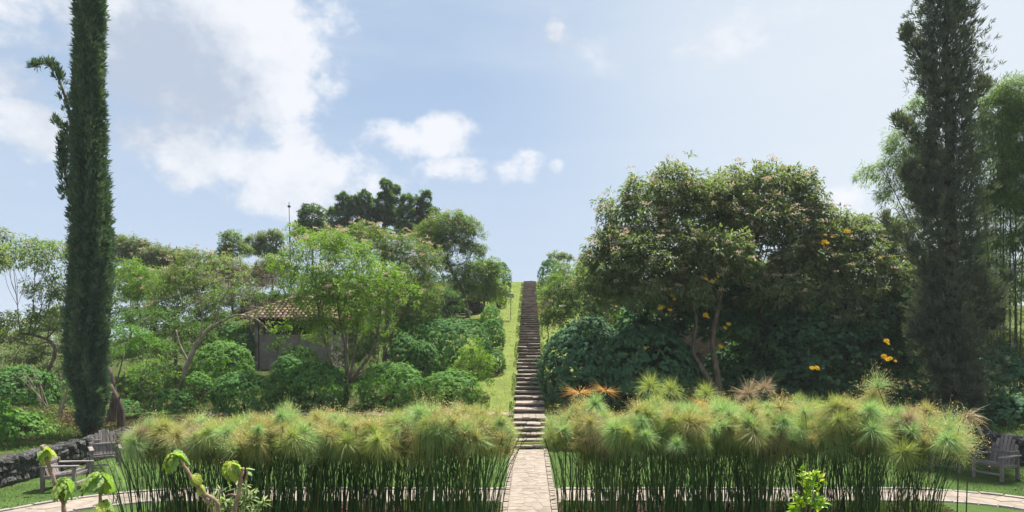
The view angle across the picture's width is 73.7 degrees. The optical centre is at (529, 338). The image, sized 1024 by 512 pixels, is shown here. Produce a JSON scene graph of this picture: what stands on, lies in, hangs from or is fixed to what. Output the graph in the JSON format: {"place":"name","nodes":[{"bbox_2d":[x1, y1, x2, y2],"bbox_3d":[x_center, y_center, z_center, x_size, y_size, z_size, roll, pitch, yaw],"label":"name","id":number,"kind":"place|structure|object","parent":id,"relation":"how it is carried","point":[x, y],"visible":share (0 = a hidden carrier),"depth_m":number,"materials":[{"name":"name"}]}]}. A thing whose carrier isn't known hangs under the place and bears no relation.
{"place":"outdoors","nodes":[
{"label":"outdoors","id":0,"kind":"place"},
{"bbox_2d":[0,281,1023,455],"bbox_3d":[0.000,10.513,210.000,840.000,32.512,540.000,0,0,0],"label":"ground","id":1,"kind":"structure","parent":0,"point":[507,374],"depth_m":30.70,"materials":[{"name":"green plant"}]},
{"bbox_2d":[0,400,20,445],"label":"leafy shrub","id":2,"kind":"object","parent":1,"relation":"on","point":[10,419],"visible":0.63,"depth_m":19.00,"materials":[{"name":"green plant"}]},
{"bbox_2d":[0,406,56,437],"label":"leafy shrub","id":3,"kind":"object","parent":1,"relation":"on","point":[28,418],"visible":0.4,"depth_m":20.44,"materials":[{"name":"green plant"}]},
{"bbox_2d":[0,365,64,405],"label":"slope bush","id":4,"kind":"object","parent":1,"relation":"on","point":[6,376],"visible":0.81,"depth_m":24.02,"materials":[{"name":"green plant"}]},
{"bbox_2d":[0,331,67,388],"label":"shrub","id":5,"kind":"object","parent":1,"relation":"on","point":[36,354],"visible":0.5,"depth_m":29.38,"materials":[{"name":"green plant"}]},
{"bbox_2d":[0,233,69,390],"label":"slender tree","id":6,"kind":"object","parent":1,"relation":"on","point":[36,317],"visible":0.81,"depth_m":26.80,"materials":[{"name":"green plant"}]},
{"bbox_2d":[36,445,74,511],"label":"broad leaved shrub","id":7,"kind":"object","parent":1,"relation":"on","point":[63,488],"visible":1,"depth_m":3.89,"materials":[{"name":"green plant"}]},
{"bbox_2d":[0,426,132,487],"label":"stone wall","id":8,"kind":"structure","parent":1,"relation":"on","point":[19,467],"depth_m":17.63,"materials":[{"name":"stone"}]},
{"bbox_2d":[25,0,119,436],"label":"cypress tree","id":9,"kind":"object","parent":1,"relation":"on","point":[91,250],"visible":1,"depth_m":20.50,"materials":[{"name":"green plant"}]},
{"bbox_2d":[79,471,115,511],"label":"broad leaved shrub","id":10,"kind":"object","parent":1,"relation":"on","point":[102,483],"visible":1,"depth_m":3.98,"materials":[{"name":"green plant"}]},
{"bbox_2d":[105,322,173,367],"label":"shrub","id":11,"kind":"object","parent":1,"relation":"on","point":[136,344],"visible":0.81,"depth_m":28.85,"materials":[{"name":"green plant"}]},
{"bbox_2d":[115,366,164,399],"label":"slope bush","id":12,"kind":"object","parent":1,"relation":"on","point":[134,393],"visible":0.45,"depth_m":27.40,"materials":[{"name":"green plant"}]},
{"bbox_2d":[111,256,174,349],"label":"tree","id":13,"kind":"object","parent":1,"relation":"on","point":[131,288],"visible":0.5,"depth_m":35.64,"materials":[{"name":"green plant"}]},
{"bbox_2d":[128,358,180,410],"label":"sapling","id":14,"kind":"object","parent":1,"relation":"on","point":[155,369],"visible":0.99,"depth_m":25.85,"materials":[{"name":"green plant"}]},
{"bbox_2d":[113,230,198,335],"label":"tree","id":15,"kind":"object","parent":1,"relation":"on","point":[146,253],"visible":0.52,"depth_m":43.38,"materials":[{"name":"green plant"}]},
{"bbox_2d":[0,386,339,444],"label":"ground cover","id":16,"kind":"object","parent":1,"relation":"on","point":[76,437],"visible":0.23,"depth_m":24.02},
{"bbox_2d":[109,301,233,366],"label":"shrub","id":17,"kind":"object","parent":1,"relation":"on","point":[195,326],"visible":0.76,"depth_m":30.62,"materials":[{"name":"green plant"}]},
{"bbox_2d":[145,388,199,414],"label":"slope bush","id":18,"kind":"object","parent":1,"relation":"on","point":[160,396],"visible":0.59,"depth_m":25.83,"materials":[{"name":"green plant"}]},
{"bbox_2d":[131,243,236,365],"bbox_3d":[-16.595,-1.537,33.038,4.863,6.181,2.650,0,0,0],"label":"tree","id":19,"kind":"object","parent":1,"relation":"on","point":[166,300],"visible":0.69,"depth_m":32.66,"materials":[{"name":"green plant"}]},
{"bbox_2d":[161,449,220,511],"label":"broad leaved shrub","id":20,"kind":"object","parent":1,"relation":"on","point":[173,459],"visible":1,"depth_m":4.19,"materials":[{"name":"green plant"}]},
{"bbox_2d":[117,253,294,318],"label":"tree","id":21,"kind":"object","parent":1,"relation":"on","point":[260,262],"visible":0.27,"depth_m":41.57,"materials":[{"name":"green plant"}]},
{"bbox_2d":[187,340,257,391],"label":"round bush","id":22,"kind":"object","parent":1,"relation":"on","point":[223,351],"visible":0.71,"depth_m":28.90,"materials":[{"name":"green plant"}]},
{"bbox_2d":[175,259,273,400],"bbox_3d":[-12.317,-0.265,27.612,3.894,5.980,1.983,0,0,0],"label":"bare tree","id":23,"kind":"object","parent":1,"relation":"on","point":[189,358],"visible":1,"depth_m":27.46,"materials":[{"name":"green plant"}]},
{"bbox_2d":[196,319,256,369],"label":"round bush","id":24,"kind":"object","parent":1,"relation":"on","point":[236,330],"visible":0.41,"depth_m":33.12,"materials":[{"name":"green plant"}]},
{"bbox_2d":[214,229,256,314],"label":"eucalyptus tree","id":25,"kind":"object","parent":1,"relation":"on","point":[229,238],"visible":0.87,"depth_m":49.64,"materials":[{"name":"green plant"}]},
{"bbox_2d":[221,460,254,511],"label":"broad leaved shrub","id":26,"kind":"object","parent":1,"relation":"on","point":[233,470],"visible":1,"depth_m":4.09,"materials":[{"name":"green plant"}]},
{"bbox_2d":[207,479,271,511],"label":"variegated shrub","id":27,"kind":"object","parent":1,"relation":"on","point":[227,507],"visible":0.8,"depth_m":5.20,"materials":[{"name":"green plant"}]},
{"bbox_2d":[205,370,280,416],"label":"round bush","id":28,"kind":"object","parent":1,"relation":"on","point":[236,379],"visible":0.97,"depth_m":25.06,"materials":[{"name":"green plant"}]},
{"bbox_2d":[0,374,494,451],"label":"ground cover","id":29,"kind":"object","parent":1,"relation":"on","point":[22,448],"visible":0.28,"depth_m":25.98,"materials":[{"name":"green plant"}]},
{"bbox_2d":[217,260,286,366],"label":"dry tree","id":30,"kind":"object","parent":1,"relation":"on","point":[250,308],"visible":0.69,"depth_m":35.95,"materials":[{"name":"green plant"}]},
{"bbox_2d":[242,228,288,291],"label":"eucalyptus tree","id":31,"kind":"object","parent":1,"relation":"on","point":[261,244],"visible":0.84,"depth_m":51.56,"materials":[{"name":"green plant"}]},
{"bbox_2d":[182,262,354,314],"bbox_3d":[-16.343,-2.660,41.626,10.871,4.697,5.983,0,0,0],"label":"tree","id":32,"kind":"object","parent":1,"relation":"on","point":[272,294],"visible":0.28,"depth_m":39.91,"materials":[{"name":"green plant"}]},
{"bbox_2d":[268,353,305,396],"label":"round bush","id":33,"kind":"object","parent":1,"relation":"on","point":[282,367],"visible":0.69,"depth_m":28.11,"materials":[{"name":"green plant"}]},
{"bbox_2d":[237,296,349,369],"bbox_3d":[-11.795,-0.378,34.990,4.636,3.776,4.438,0,0,0],"label":"plastered hut","id":34,"kind":"object","parent":1,"relation":"on","point":[265,358],"visible":0.3,"depth_m":33.51,"materials":[{"name":"grey paint"}]},
{"bbox_2d":[288,203,332,282],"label":"blue green tree","id":35,"kind":"object","parent":1,"relation":"on","point":[305,211],"visible":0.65,"depth_m":57.53,"materials":[{"name":"green plant"}]},
{"bbox_2d":[278,362,353,410],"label":"round bush","id":36,"kind":"object","parent":1,"relation":"on","point":[304,372],"visible":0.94,"depth_m":26.11,"materials":[{"name":"green plant"}]},
{"bbox_2d":[260,221,425,404],"bbox_3d":[-7.542,-0.899,27.197,6.784,7.688,3.445,0,0,16],"label":"daisy tree","id":37,"kind":"object","parent":1,"relation":"on","point":[332,295],"visible":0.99,"depth_m":27.03,"materials":[{"name":"green plant"}]},
{"bbox_2d":[319,335,404,379],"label":"shrub","id":38,"kind":"object","parent":1,"relation":"on","point":[358,355],"visible":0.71,"depth_m":30.85,"materials":[{"name":"green plant"}]},
{"bbox_2d":[293,217,445,362],"bbox_3d":[-7.690,-2.158,33.114,7.421,7.441,2.893,0,0,0],"label":"daisy tree","id":39,"kind":"object","parent":1,"relation":"on","point":[388,251],"visible":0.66,"depth_m":32.79,"materials":[{"name":"green plant"}]},
{"bbox_2d":[320,177,444,273],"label":"blue green tree","id":40,"kind":"object","parent":1,"relation":"on","point":[389,212],"visible":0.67,"depth_m":59.08,"materials":[{"name":"green plant"}]},
{"bbox_2d":[353,361,427,407],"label":"round bush","id":41,"kind":"object","parent":1,"relation":"on","point":[381,368],"visible":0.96,"depth_m":26.49,"materials":[{"name":"green plant"}]},
{"bbox_2d":[331,267,471,336],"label":"shrub","id":42,"kind":"object","parent":1,"relation":"on","point":[450,295],"visible":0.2,"depth_m":41.87,"materials":[{"name":"green plant"}]},
{"bbox_2d":[385,331,423,376],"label":"round bush","id":43,"kind":"object","parent":1,"relation":"on","point":[395,351],"visible":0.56,"depth_m":30.38,"materials":[{"name":"green plant"}]},
{"bbox_2d":[406,340,442,379],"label":"round bush","id":44,"kind":"object","parent":1,"relation":"on","point":[422,346],"visible":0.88,"depth_m":29.68,"materials":[{"name":"green plant"}]},
{"bbox_2d":[405,207,489,317],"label":"daisy tree","id":45,"kind":"object","parent":1,"relation":"on","point":[454,233],"visible":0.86,"depth_m":44.57,"materials":[{"name":"green plant"}]},
{"bbox_2d":[411,314,492,373],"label":"round bush","id":46,"kind":"object","parent":1,"relation":"on","point":[465,325],"visible":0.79,"depth_m":31.26,"materials":[{"name":"green plant"}]},
{"bbox_2d":[420,368,483,407],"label":"round bush","id":47,"kind":"object","parent":1,"relation":"on","point":[436,379],"visible":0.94,"depth_m":26.23,"materials":[{"name":"green plant"}]},
{"bbox_2d":[447,338,496,390],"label":"light shrub","id":48,"kind":"object","parent":1,"relation":"on","point":[477,359],"visible":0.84,"depth_m":28.40,"materials":[{"name":"green plant"}]},
{"bbox_2d":[446,256,514,321],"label":"daisy tree","id":49,"kind":"object","parent":1,"relation":"on","point":[487,275],"visible":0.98,"depth_m":43.61,"materials":[{"name":"green plant"}]},
{"bbox_2d":[513,281,548,448],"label":"stone staircase","id":50,"kind":"structure","parent":1,"relation":"on","point":[531,349],"depth_m":30.76,"materials":[{"name":"stone"}]},
{"bbox_2d":[458,282,613,417],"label":"bank grass","id":51,"kind":"structure","parent":1,"relation":"on","point":[514,348],"depth_m":36.30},
{"bbox_2d":[550,329,611,395],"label":"lobed leaf shrub","id":52,"kind":"object","parent":1,"relation":"on","point":[581,382],"visible":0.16,"depth_m":28.17,"materials":[{"name":"green plant"}]},
{"bbox_2d":[531,314,632,405],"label":"lobed leaf shrub","id":53,"kind":"object","parent":1,"relation":"on","point":[581,329],"visible":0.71,"depth_m":26.37,"materials":[{"name":"green plant"}]},
{"bbox_2d":[535,258,640,349],"bbox_3d":[2.698,-0.944,31.146,5.018,6.265,4.416,0,0,0],"label":"flowering shrub","id":54,"kind":"object","parent":1,"relation":"on","point":[552,292],"visible":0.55,"depth_m":30.48,"materials":[{"name":"green plant"}]},
{"bbox_2d":[594,315,700,409],"bbox_3d":[4.546,1.006,26.639,4.041,3.853,3.992,0,0,0],"label":"lobed leaf shrub","id":55,"kind":"object","parent":1,"relation":"on","point":[670,334],"visible":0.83,"depth_m":25.36,"materials":[{"name":"green plant"}]},
{"bbox_2d":[570,150,768,398],"bbox_3d":[5.197,-1.977,25.597,6.967,10.128,5.003,0,0,-11],"label":"daisy tree","id":56,"kind":"object","parent":1,"relation":"on","point":[635,246],"visible":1,"depth_m":25.05,"materials":[{"name":"green plant"}]},
{"bbox_2d":[597,263,752,401],"bbox_3d":[5.888,-0.209,26.658,6.313,5.948,5.286,0,0,0],"label":"shrub","id":57,"kind":"object","parent":1,"relation":"on","point":[684,322],"visible":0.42,"depth_m":26.85,"materials":[{"name":"green plant"}]},
{"bbox_2d":[686,275,831,399],"bbox_3d":[8.565,-0.109,28.132,6.511,5.532,5.108,0,0,-28],"label":"shrub","id":58,"kind":"object","parent":1,"relation":"on","point":[745,351],"visible":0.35,"depth_m":27.56,"materials":[{"name":"green plant"}]},
{"bbox_2d":[722,361,809,407],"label":"lobed leaf shrub","id":59,"kind":"object","parent":1,"relation":"on","point":[739,376],"visible":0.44,"depth_m":26.84,"materials":[{"name":"green plant"}]},
{"bbox_2d":[697,153,857,401],"bbox_3d":[9.503,-2.392,27.196,6.419,10.404,4.668,0,0,-26],"label":"daisy tree","id":60,"kind":"object","parent":1,"relation":"on","point":[762,219],"visible":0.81,"depth_m":26.36,"materials":[{"name":"green plant"}]},
{"bbox_2d":[786,463,831,511],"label":"glossy shrub","id":61,"kind":"object","parent":1,"relation":"on","point":[801,503],"visible":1,"depth_m":6.59,"materials":[{"name":"green plant"}]},
{"bbox_2d":[752,290,880,401],"bbox_3d":[10.815,0.490,26.619,5.413,4.900,4.047,0,0,-35],"label":"shrub","id":62,"kind":"object","parent":1,"relation":"on","point":[808,336],"visible":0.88,"depth_m":26.26,"materials":[{"name":"green plant"}]},
{"bbox_2d":[776,203,944,396],"bbox_3d":[13.574,-1.468,27.804,7.850,8.146,4.275,0,0,-24],"label":"sunflower tree","id":63,"kind":"object","parent":1,"relation":"on","point":[867,249],"visible":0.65,"depth_m":26.75,"materials":[{"name":"green plant"}]},
{"bbox_2d":[823,284,919,391],"bbox_3d":[13.257,0.359,26.732,5.614,5.064,4.220,0,0,-39],"label":"shrub","id":64,"kind":"object","parent":1,"relation":"on","point":[883,350],"visible":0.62,"depth_m":26.39,"materials":[{"name":"green plant"}]},
{"bbox_2d":[856,356,944,407],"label":"lobed leaf shrub","id":65,"kind":"object","parent":1,"relation":"on","point":[898,374],"visible":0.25,"depth_m":26.50,"materials":[{"name":"green plant"}]},
{"bbox_2d":[850,93,954,264],"bbox_3d":[16.455,-4.351,30.138,4.721,13.220,2.669,0,0,0],"label":"bamboo clump","id":66,"kind":"object","parent":1,"relation":"on","point":[889,191],"visible":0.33,"depth_m":29.94,"materials":[{"name":"green plant"}]},
{"bbox_2d":[876,0,1018,424],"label":"conifer tree","id":67,"kind":"object","parent":1,"relation":"on","point":[937,324],"visible":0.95,"depth_m":23.59,"materials":[{"name":"green plant"}]},
{"bbox_2d":[876,234,1023,364],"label":"backdrop tree","id":68,"kind":"object","parent":1,"relation":"on","point":[1012,333],"visible":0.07,"depth_m":33.09,"materials":[{"name":"green plant"}]},
{"bbox_2d":[938,344,1023,416],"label":"lobed leaf shrub","id":69,"kind":"object","parent":1,"relation":"on","point":[1014,372],"visible":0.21,"depth_m":24.42,"materials":[{"name":"green plant"}]},
{"bbox_2d":[958,70,1023,392],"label":"bamboo clump","id":70,"kind":"object","parent":1,"relation":"on","point":[1008,195],"visible":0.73,"depth_m":27.67,"materials":[{"name":"green plant"}]},
{"bbox_2d":[964,425,1023,465],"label":"stone wall","id":71,"kind":"structure","parent":1,"relation":"on","point":[993,436],"depth_m":20.85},
{"bbox_2d":[976,392,1023,429],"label":"lobed leaf shrub","id":72,"kind":"object","parent":1,"relation":"on","point":[1018,398],"visible":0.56,"depth_m":22.77,"materials":[{"name":"green plant"}]},
{"bbox_2d":[0,449,1023,511],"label":"lawn","id":73,"kind":"structure","parent":0,"point":[961,507],"depth_m":17.36,"materials":[{"name":"plant"}]},
{"bbox_2d":[38,445,93,491],"bbox_3d":[-11.215,3.078,16.442,0.994,1.045,0.779,0,0,-7],"label":"garden chair","id":74,"kind":"object","parent":73,"relation":"on","point":[74,472],"visible":0.73,"depth_m":16.20,"materials":[{"name":"grey wood"}]},
{"bbox_2d":[87,429,121,471],"bbox_3d":[-11.789,3.078,18.952,0.778,1.044,0.994,0,0,-36],"label":"garden chair","id":75,"kind":"object","parent":73,"relation":"on","point":[94,446],"visible":0.79,"depth_m":19.10,"materials":[{"name":"grey wood"}]},
{"bbox_2d":[151,503,955,511],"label":"planting bed","id":76,"kind":"object","parent":73,"relation":"on","point":[602,503],"visible":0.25,"depth_m":14.56,"materials":[{"name":"soil"}]},
{"bbox_2d":[89,408,214,511],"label":"papyrus clump","id":77,"kind":"object","parent":76,"relation":"on","point":[140,439],"visible":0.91,"depth_m":12.01,"materials":[{"name":"plant"}]},
{"bbox_2d":[118,404,248,511],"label":"papyrus clump","id":78,"kind":"object","parent":76,"relation":"on","point":[172,500],"visible":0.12,"depth_m":12.71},
{"bbox_2d":[171,417,276,511],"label":"papyrus clump","id":79,"kind":"object","parent":76,"relation":"on","point":[239,459],"visible":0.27,"depth_m":12.25,"materials":[{"name":"plant"}]},
{"bbox_2d":[189,404,325,511],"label":"papyrus clump","id":80,"kind":"object","parent":76,"relation":"on","point":[257,437],"visible":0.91,"depth_m":11.80,"materials":[{"name":"plant"}]},
{"bbox_2d":[197,399,356,511],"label":"papyrus clump","id":81,"kind":"object","parent":76,"relation":"on","point":[328,434],"visible":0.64,"depth_m":12.16,"materials":[{"name":"plant"}]},
{"bbox_2d":[254,408,340,511],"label":"papyrus clump","id":82,"kind":"object","parent":76,"relation":"on","point":[313,487],"visible":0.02,"depth_m":12.81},
{"bbox_2d":[304,401,394,511],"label":"papyrus clump","id":83,"kind":"object","parent":76,"relation":"on","point":[337,486],"visible":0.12,"depth_m":12.76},
{"bbox_2d":[311,408,429,511],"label":"papyrus clump","id":84,"kind":"object","parent":76,"relation":"on","point":[365,424],"visible":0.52,"depth_m":12.29,"materials":[{"name":"plant"}]},
{"bbox_2d":[344,409,433,511],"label":"papyrus clump","id":85,"kind":"object","parent":76,"relation":"on","point":[398,465],"visible":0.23,"depth_m":12.82,"materials":[{"name":"plant"}]},
{"bbox_2d":[355,400,487,511],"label":"papyrus clump","id":86,"kind":"object","parent":76,"relation":"on","point":[430,421],"visible":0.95,"depth_m":11.75,"materials":[{"name":"plant"}]},
{"bbox_2d":[378,394,517,511],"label":"papyrus clump","id":87,"kind":"object","parent":76,"relation":"on","point":[456,507],"visible":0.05,"depth_m":13.19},
{"bbox_2d":[425,399,525,511],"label":"papyrus clump","id":88,"kind":"object","parent":76,"relation":"on","point":[503,434],"visible":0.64,"depth_m":12.14,"materials":[{"name":"plant"}]},
{"bbox_2d":[443,402,533,511],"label":"papyrus clump","id":89,"kind":"object","parent":76,"relation":"on","point":[491,458],"visible":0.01,"depth_m":13.49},
{"bbox_2d":[144,498,952,511],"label":"bed weeds","id":90,"kind":"object","parent":76,"relation":"on","point":[890,505],"visible":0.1,"depth_m":14.38,"materials":[{"name":"green plant"}]},
{"bbox_2d":[536,395,609,511],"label":"papyrus clump","id":91,"kind":"object","parent":76,"relation":"on","point":[550,438],"visible":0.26,"depth_m":13.46,"materials":[{"name":"plant"}]},
{"bbox_2d":[547,386,660,511],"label":"papyrus clump","id":92,"kind":"object","parent":76,"relation":"on","point":[606,428],"visible":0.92,"depth_m":12.09,"materials":[{"name":"plant"}]},
{"bbox_2d":[559,405,665,511],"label":"papyrus clump","id":93,"kind":"object","parent":76,"relation":"on","point":[578,434],"visible":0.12,"depth_m":13.11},
{"bbox_2d":[607,391,722,511],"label":"papyrus clump","id":94,"kind":"object","parent":76,"relation":"on","point":[659,465],"visible":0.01,"depth_m":12.99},
{"bbox_2d":[607,396,743,511],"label":"papyrus clump","id":95,"kind":"object","parent":76,"relation":"on","point":[649,415],"visible":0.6,"depth_m":12.06,"materials":[{"name":"plant"}]},
{"bbox_2d":[628,363,722,508],"bbox_3d":[2.983,2.046,13.831,2.095,3.173,1.091,0,0,0],"label":"papyrus clump","id":96,"kind":"object","parent":76,"relation":"on","point":[650,384],"visible":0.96,"depth_m":13.77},
{"bbox_2d":[609,394,778,511],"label":"papyrus clump","id":97,"kind":"object","parent":76,"relation":"on","point":[676,444],"visible":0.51,"depth_m":11.98,"materials":[{"name":"plant"}]},
{"bbox_2d":[653,389,776,511],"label":"papyrus clump","id":98,"kind":"object","parent":76,"relation":"on","point":[708,411],"visible":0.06,"depth_m":12.73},
{"bbox_2d":[703,395,815,511],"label":"papyrus clump","id":99,"kind":"object","parent":76,"relation":"on","point":[783,421],"visible":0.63,"depth_m":12.11,"materials":[{"name":"plant"}]},
{"bbox_2d":[704,392,823,511],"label":"papyrus clump","id":100,"kind":"object","parent":76,"relation":"on","point":[769,477],"visible":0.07,"depth_m":13.07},
{"bbox_2d":[781,391,863,511],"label":"papyrus clump","id":101,"kind":"object","parent":76,"relation":"on","point":[830,490],"visible":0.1,"depth_m":12.85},
{"bbox_2d":[747,389,903,511],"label":"papyrus clump","id":102,"kind":"object","parent":76,"relation":"on","point":[824,438],"visible":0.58,"depth_m":12.21,"materials":[{"name":"plant"}]},
{"bbox_2d":[815,378,915,511],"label":"papyrus clump","id":103,"kind":"object","parent":76,"relation":"on","point":[869,394],"visible":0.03,"depth_m":13.28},
{"bbox_2d":[807,389,926,511],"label":"papyrus clump","id":104,"kind":"object","parent":76,"relation":"on","point":[870,430],"visible":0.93,"depth_m":11.93,"materials":[{"name":"plant"}]},
{"bbox_2d":[866,398,983,511],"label":"papyrus clump","id":105,"kind":"object","parent":76,"relation":"on","point":[933,437],"visible":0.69,"depth_m":11.97,"materials":[{"name":"plant"}]},
{"bbox_2d":[879,395,982,511],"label":"papyrus clump","id":106,"kind":"object","parent":76,"relation":"on","point":[925,407],"visible":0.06,"depth_m":13.01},
{"bbox_2d":[969,435,1021,482],"bbox_3d":[12.080,3.059,17.651,1.031,1.083,0.811,0,0,-28],"label":"garden chair","id":107,"kind":"object","parent":73,"relation":"on","point":[1000,461],"visible":0.98,"depth_m":17.66,"materials":[{"name":"grey wood"}]},
{"bbox_2d":[0,487,1023,511],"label":"ring path","id":108,"kind":"structure","parent":0,"point":[80,503],"depth_m":15.33,"materials":[{"name":"stone"}]},
{"bbox_2d":[0,0,1023,344],"label":"sky","id":109,"kind":"structure","parent":0,"point":[514,115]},
{"bbox_2d":[501,449,557,511],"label":"path","id":110,"kind":"structure","parent":0,"point":[530,486],"depth_m":16.72,"materials":[{"name":"stone"}]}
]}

